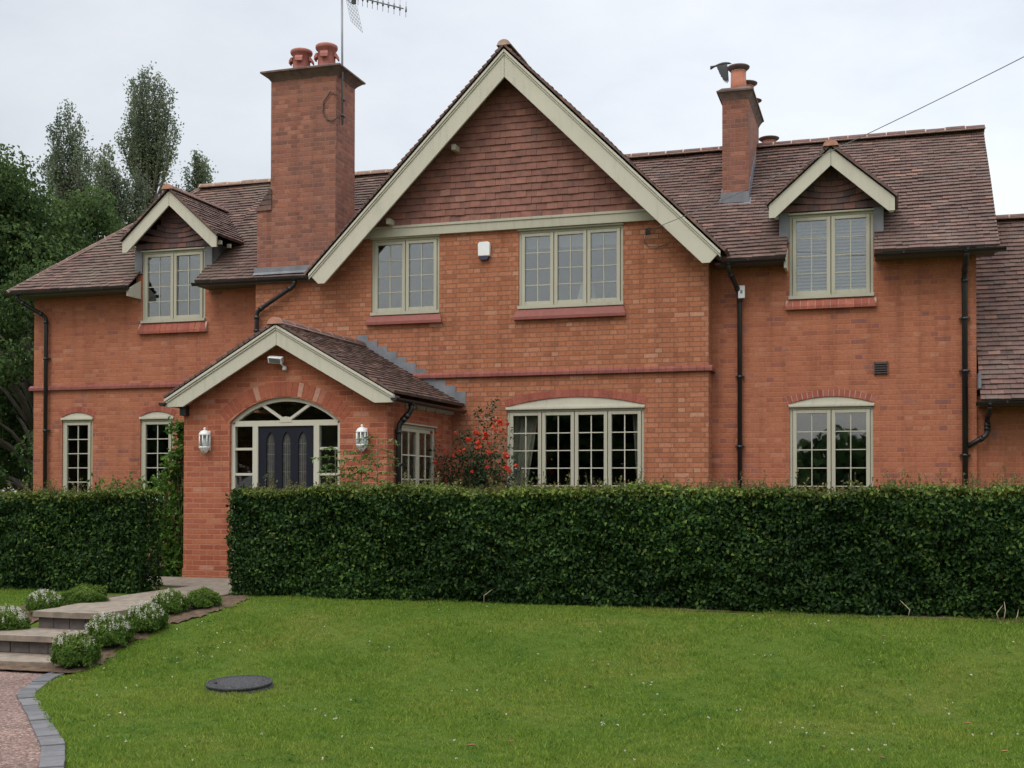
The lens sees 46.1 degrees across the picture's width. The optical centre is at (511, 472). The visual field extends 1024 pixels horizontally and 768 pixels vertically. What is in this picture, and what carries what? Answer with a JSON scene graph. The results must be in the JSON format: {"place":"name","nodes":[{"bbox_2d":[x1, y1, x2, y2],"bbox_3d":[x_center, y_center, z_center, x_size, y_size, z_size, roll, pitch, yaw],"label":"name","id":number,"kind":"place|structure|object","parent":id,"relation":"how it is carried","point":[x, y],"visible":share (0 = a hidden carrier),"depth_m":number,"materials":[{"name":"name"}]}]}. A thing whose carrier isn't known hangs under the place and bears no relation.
{"place":"outdoors","nodes":[
{"label":"outdoors","id":0,"kind":"place"},
{"bbox_2d":[0,669,50,767],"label":"gravel drive","id":1,"kind":"structure","parent":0,"point":[19,746],"depth_m":8.69,"materials":[{"name":"pink gravel"}]},
{"bbox_2d":[61,576,240,608],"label":"path","id":2,"kind":"structure","parent":0,"point":[220,586],"depth_m":15.22,"materials":[{"name":"stone"}]},
{"bbox_2d":[0,492,1023,767],"bbox_3d":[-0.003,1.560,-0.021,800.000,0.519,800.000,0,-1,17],"label":"lawn","id":3,"kind":"structure","parent":0,"point":[776,656],"depth_m":10.13,"materials":[{"name":"green plant"}]},
{"bbox_2d":[0,258,56,493],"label":"bushy tree","id":4,"kind":"object","parent":3,"relation":"on","point":[19,326],"visible":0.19,"depth_m":28.57,"materials":[{"name":"green plant"}]},
{"bbox_2d":[17,673,64,767],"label":"kerb setts","id":5,"kind":"structure","parent":3,"relation":"on","point":[52,754],"depth_m":8.62,"materials":[{"name":"grey stone"}]},
{"bbox_2d":[0,143,95,492],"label":"broad tree","id":6,"kind":"object","parent":3,"relation":"on","point":[24,237],"visible":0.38,"depth_m":32.17,"materials":[{"name":"green plant"}]},
{"bbox_2d":[0,607,126,665],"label":"stone steps","id":7,"kind":"structure","parent":3,"relation":"on","point":[32,646],"depth_m":12.18,"materials":[{"name":"stone"}]},
{"bbox_2d":[2,184,125,478],"bbox_3d":[-13.105,-3.357,35.947,6.078,10.391,5.214,1,-1,-30],"label":"broad tree","id":8,"kind":"object","parent":3,"relation":"on","point":[101,221],"visible":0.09,"depth_m":35.59,"materials":[{"name":"green plant"}]},
{"bbox_2d":[35,98,100,231],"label":"poplar tree","id":9,"kind":"object","parent":3,"relation":"on","point":[61,181],"visible":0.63,"depth_m":56.41,"materials":[{"name":"green plant"}]},
{"bbox_2d":[0,475,164,593],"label":"hedge","id":10,"kind":"object","parent":3,"relation":"on","point":[61,540],"visible":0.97,"depth_m":15.40,"materials":[{"name":"green plant"}]},
{"bbox_2d":[80,140,140,236],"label":"poplar tree","id":11,"kind":"object","parent":3,"relation":"on","point":[108,177],"visible":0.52,"depth_m":53.68,"materials":[{"name":"green plant"}]},
{"bbox_2d":[0,594,249,672],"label":"soil bed","id":12,"kind":"object","parent":3,"relation":"on","point":[231,599],"visible":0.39,"depth_m":12.42,"materials":[{"name":"brown soil"}]},
{"bbox_2d":[0,602,31,630],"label":"round shrub","id":13,"kind":"object","parent":12,"relation":"on","point":[11,619],"visible":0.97,"depth_m":12.50,"materials":[{"name":"green plant"}]},
{"bbox_2d":[22,588,66,612],"bbox_3d":[-5.231,1.448,13.470,0.466,0.310,0.487,0,-1,17],"label":"round shrub","id":14,"kind":"object","parent":12,"relation":"on","point":[41,600],"visible":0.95,"depth_m":13.36,"materials":[{"name":"green plant"}]},
{"bbox_2d":[47,630,104,668],"bbox_3d":[-4.154,1.678,11.385,0.546,0.387,0.521,0,-1,17],"label":"round shrub","id":15,"kind":"object","parent":12,"relation":"on","point":[70,651],"visible":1,"depth_m":11.27,"materials":[{"name":"green plant"}]},
{"bbox_2d":[61,583,110,604],"bbox_3d":[-4.863,1.405,13.791,0.569,0.298,0.603,0,-1,17],"label":"round shrub","id":16,"kind":"object","parent":12,"relation":"on","point":[82,593],"visible":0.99,"depth_m":13.64,"materials":[{"name":"green plant"}]},
{"bbox_2d":[84,611,138,648],"bbox_3d":[-4.016,1.579,12.056,0.539,0.392,0.537,0,-1,-13],"label":"round shrub","id":17,"kind":"object","parent":12,"relation":"on","point":[111,630],"visible":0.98,"depth_m":11.95,"materials":[{"name":"green plant"}]},
{"bbox_2d":[124,600,170,632],"bbox_3d":[-3.789,1.500,12.524,0.476,0.364,0.495,1,-1,-30],"label":"round shrub","id":18,"kind":"object","parent":12,"relation":"on","point":[150,617],"visible":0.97,"depth_m":12.41,"materials":[{"name":"green plant"}]},
{"bbox_2d":[151,589,189,613],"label":"round shrub","id":19,"kind":"object","parent":12,"relation":"on","point":[173,601],"visible":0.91,"depth_m":13.09,"materials":[{"name":"green plant"}]},
{"bbox_2d":[186,586,224,608],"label":"round shrub","id":20,"kind":"object","parent":12,"relation":"on","point":[204,598],"visible":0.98,"depth_m":13.34,"materials":[{"name":"green plant"}]},
{"bbox_2d":[123,163,154,224],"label":"poplar tree","id":21,"kind":"object","parent":3,"relation":"on","point":[138,211],"visible":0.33,"depth_m":54.54,"materials":[{"name":"green plant"}]},
{"bbox_2d":[112,61,183,211],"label":"poplar tree","id":22,"kind":"object","parent":3,"relation":"on","point":[146,152],"visible":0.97,"depth_m":57.54,"materials":[{"name":"green plant"}]},
{"bbox_2d":[174,144,218,191],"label":"poplar tree","id":23,"kind":"object","parent":3,"relation":"on","point":[200,174],"visible":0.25,"depth_m":59.17,"materials":[{"name":"green plant"}]},
{"bbox_2d":[205,675,272,694],"bbox_3d":[-2.343,1.863,10.346,0.570,0.172,0.570,0,-1,17],"label":"manhole cover","id":24,"kind":"object","parent":3,"relation":"on","point":[245,684],"visible":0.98,"depth_m":10.26,"materials":[{"name":"grey plastic"}]},
{"bbox_2d":[2,39,1023,577],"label":"brick house","id":25,"kind":"structure","parent":3,"relation":"on","point":[384,303],"depth_m":18.68,"materials":[{"name":"brick"}]},
{"bbox_2d":[61,413,92,491],"bbox_3d":[-7.797,-0.268,21.639,0.675,1.620,0.135,0,-1,17],"label":"window","id":26,"kind":"structure","parent":25,"relation":"in","point":[71,419],"depth_m":21.63,"materials":[{"name":"green paint"}]},
{"bbox_2d":[85,416,183,576],"bbox_3d":[-5.534,0.391,18.539,2.014,2.461,1.369,0,-1,17],"label":"climbing shrub","id":27,"kind":"object","parent":25,"relation":"attached to","point":[172,531],"visible":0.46,"depth_m":18.04,"materials":[{"name":"green plant"}]},
{"bbox_2d":[139,412,173,499],"bbox_3d":[-6.226,-0.267,21.152,0.695,1.610,0.135,0,-1,17],"label":"window","id":28,"kind":"structure","parent":25,"relation":"in","point":[153,418],"depth_m":21.18,"materials":[{"name":"green paint"}]},
{"bbox_2d":[140,247,205,323],"bbox_3d":[-5.915,-3.269,21.083,1.279,1.282,0.135,0,-1,17],"label":"window","id":29,"kind":"structure","parent":25,"relation":"in","point":[173,253],"depth_m":21.06,"materials":[{"name":"green paint"}]},
{"bbox_2d":[199,427,210,453],"bbox_3d":[-4.451,-0.465,17.426,0.172,0.380,0.172,0,-1,17],"label":"wall lantern","id":30,"kind":"object","parent":25,"relation":"attached to","point":[205,447],"depth_m":17.39,"materials":[{"name":"white plastic"}]},
{"bbox_2d":[267,355,286,369],"bbox_3d":[-3.322,-1.558,17.061,0.231,0.210,0.215,0,-1,17],"label":"security light","id":31,"kind":"object","parent":25,"relation":"attached to","point":[276,359],"visible":1,"depth_m":16.99,"materials":[{"name":"white plastic"}]},
{"bbox_2d":[258,426,313,488],"bbox_3d":[-3.221,0.404,17.205,0.885,2.130,0.062,0,-1,17],"label":"front door","id":32,"kind":"structure","parent":25,"relation":"in","point":[284,451],"depth_m":17.22,"materials":[{"name":"blue wood"}]},
{"bbox_2d":[356,424,367,451],"bbox_3d":[-2.081,-0.481,16.694,0.172,0.380,0.172,0,-1,17],"label":"wall lantern","id":33,"kind":"object","parent":25,"relation":"attached to","point":[362,431],"depth_m":16.66,"materials":[{"name":"white plastic"}]},
{"bbox_2d":[322,0,406,124],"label":"tv aerial","id":34,"kind":"object","parent":25,"relation":"attached to","point":[353,2],"visible":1,"depth_m":19.98,"materials":[{"name":"grey metal"}]},
{"bbox_2d":[370,234,439,315],"bbox_3d":[-1.714,-3.179,19.452,1.199,1.262,0.135,0,-1,17],"label":"window","id":35,"kind":"structure","parent":25,"relation":"in","point":[405,242],"depth_m":19.43,"materials":[{"name":"green paint"}]},
{"bbox_2d":[401,422,436,485],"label":"window","id":36,"kind":"structure","parent":25,"relation":"in","point":[425,429],"depth_m":17.78,"materials":[{"name":"green paint"}]},
{"bbox_2d":[478,241,490,260],"bbox_3d":[-0.438,-3.495,18.988,0.199,0.285,0.073,0,-1,17],"label":"alarm box","id":37,"kind":"object","parent":25,"relation":"attached to","point":[484,250],"visible":1,"depth_m":18.95,"materials":[{"name":"white plastic"}]},
{"bbox_2d":[514,416,537,486],"bbox_3d":[0.159,-0.186,19.027,0.540,1.510,0.050,0,-1,17],"label":"curtain","id":38,"kind":"object","parent":25,"relation":"hanging from","point":[519,427],"visible":0.38,"depth_m":19.02,"materials":[{"name":"beige fabric"}]},
{"bbox_2d":[527,236,549,248],"bbox_3d":[0.459,-3.620,18.891,0.450,0.205,0.015,0,-1,17],"label":"roller blind","id":39,"kind":"object","parent":25,"relation":"attached to","point":[544,242],"visible":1,"depth_m":18.90,"materials":[{"name":"white fabric"}]},
{"bbox_2d":[517,223,623,309],"bbox_3d":[0.908,-3.181,18.641,1.689,1.252,0.135,0,-1,17],"label":"window","id":40,"kind":"structure","parent":25,"relation":"in","point":[586,230],"depth_m":18.62,"materials":[{"name":"green paint"}]},
{"bbox_2d":[560,234,582,246],"bbox_3d":[0.960,-3.622,18.736,0.450,0.205,0.015,0,-1,17],"label":"roller blind","id":41,"kind":"object","parent":25,"relation":"attached to","point":[576,240],"visible":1,"depth_m":18.74,"materials":[{"name":"white fabric"}]},
{"bbox_2d":[505,397,644,486],"bbox_3d":[0.968,-0.286,18.582,2.210,1.760,0.135,0,-1,17],"label":"window","id":42,"kind":"structure","parent":25,"relation":"in","point":[573,406],"depth_m":18.56,"materials":[{"name":"green paint"}]},
{"bbox_2d":[577,284,596,298],"bbox_3d":[1.176,-2.757,18.885,0.320,0.390,0.320,0,-1,17],"label":"table lamp","id":43,"kind":"object","parent":25,"relation":"in","point":[580,295],"visible":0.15,"depth_m":18.80,"materials":[{"name":"white fabric"}]},
{"bbox_2d":[592,232,616,244],"bbox_3d":[1.462,-3.623,18.581,0.450,0.205,0.015,0,-1,17],"label":"roller blind","id":44,"kind":"object","parent":25,"relation":"attached to","point":[610,238],"visible":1,"depth_m":18.58,"materials":[{"name":"white fabric"}]},
{"bbox_2d":[633,414,637,495],"bbox_3d":[1.946,-0.191,18.474,0.200,1.510,0.050,0,-1,17],"label":"curtain","id":45,"kind":"object","parent":25,"relation":"hanging from","point":[635,422],"visible":0.23,"depth_m":18.49,"materials":[{"name":"beige fabric"}]},
{"bbox_2d":[710,62,731,82],"bbox_3d":[3.297,-6.301,18.969,0.340,0.318,0.117,0,-1,17],"label":"crow","id":46,"kind":"object","parent":25,"relation":"attached to","point":[722,67],"visible":1,"depth_m":18.92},
{"bbox_2d":[738,285,744,298],"bbox_3d":[3.437,-2.705,18.020,0.100,0.190,0.058,0,-1,17],"label":"junction box","id":47,"kind":"object","parent":25,"relation":"attached to","point":[741,293],"visible":1,"depth_m":18.00,"materials":[{"name":"white plastic"}]},
{"bbox_2d":[796,221,826,291],"bbox_3d":[4.469,-3.201,17.960,0.520,1.087,0.027,0,-1,17],"label":"slatted blind","id":48,"kind":"object","parent":25,"relation":"attached to","point":[815,259],"visible":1,"depth_m":17.96,"materials":[{"name":"white plastic"}]},
{"bbox_2d":[788,208,873,299],"bbox_3d":[4.715,-3.217,17.794,1.224,1.282,0.135,0,-1,17],"label":"window","id":49,"kind":"structure","parent":25,"relation":"in","point":[830,216],"depth_m":17.77,"materials":[{"name":"green paint"}]},
{"bbox_2d":[788,397,873,492],"bbox_3d":[4.713,-0.266,17.769,1.225,1.710,0.135,0,-1,17],"label":"window","id":50,"kind":"structure","parent":25,"relation":"in","point":[829,405],"depth_m":17.75,"materials":[{"name":"green paint"}]},
{"bbox_2d":[644,56,1023,246],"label":"overhead cable","id":51,"kind":"object","parent":25,"relation":"attached to","point":[647,230],"visible":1,"depth_m":14.66,"materials":[{"name":"grey metal"}]},
{"bbox_2d":[835,219,865,289],"bbox_3d":[5.013,-3.203,17.791,0.520,1.087,0.027,0,-1,17],"label":"slatted blind","id":52,"kind":"object","parent":25,"relation":"attached to","point":[852,257],"visible":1,"depth_m":17.79,"materials":[{"name":"white plastic"}]},
{"bbox_2d":[56,603,1023,767],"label":"clover","id":53,"kind":"object","parent":3,"relation":"on","point":[287,757],"depth_m":9.12,"materials":[{"name":"green plant"}]},
{"bbox_2d":[224,465,1023,619],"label":"hedge","id":54,"kind":"object","parent":3,"relation":"on","point":[919,549],"visible":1,"depth_m":13.33,"materials":[{"name":"green plant"}]},
{"bbox_2d":[607,606,1021,621],"bbox_3d":[5.279,1.484,12.081,8.940,0.038,0.360,0,-1,17],"label":"soil strip","id":55,"kind":"object","parent":3,"relation":"on","point":[937,617],"visible":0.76,"depth_m":12.55,"materials":[{"name":"brown soil"}]},
{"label":"flower bed","id":56,"kind":"structure","parent":3,"relation":"on","visible":0},
{"bbox_2d":[312,436,399,486],"bbox_3d":[-2.068,0.516,15.924,1.217,2.016,0.468,0,-1,17],"label":"feathery shrub","id":57,"kind":"object","parent":56,"relation":"on","point":[362,469],"visible":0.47,"depth_m":15.88,"materials":[{"name":"green plant"}]},
{"bbox_2d":[406,395,551,490],"bbox_3d":[-0.635,0.221,18.321,2.637,2.812,1.301,0,-1,17],"label":"rose bush","id":58,"kind":"object","parent":56,"relation":"on","point":[473,471],"visible":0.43,"depth_m":18.27,"materials":[{"name":"green plant"}]},
{"bbox_2d":[0,0,1023,491],"label":"sky","id":59,"kind":"structure","parent":0,"point":[639,71],"materials":[{"name":"white"}]}
]}

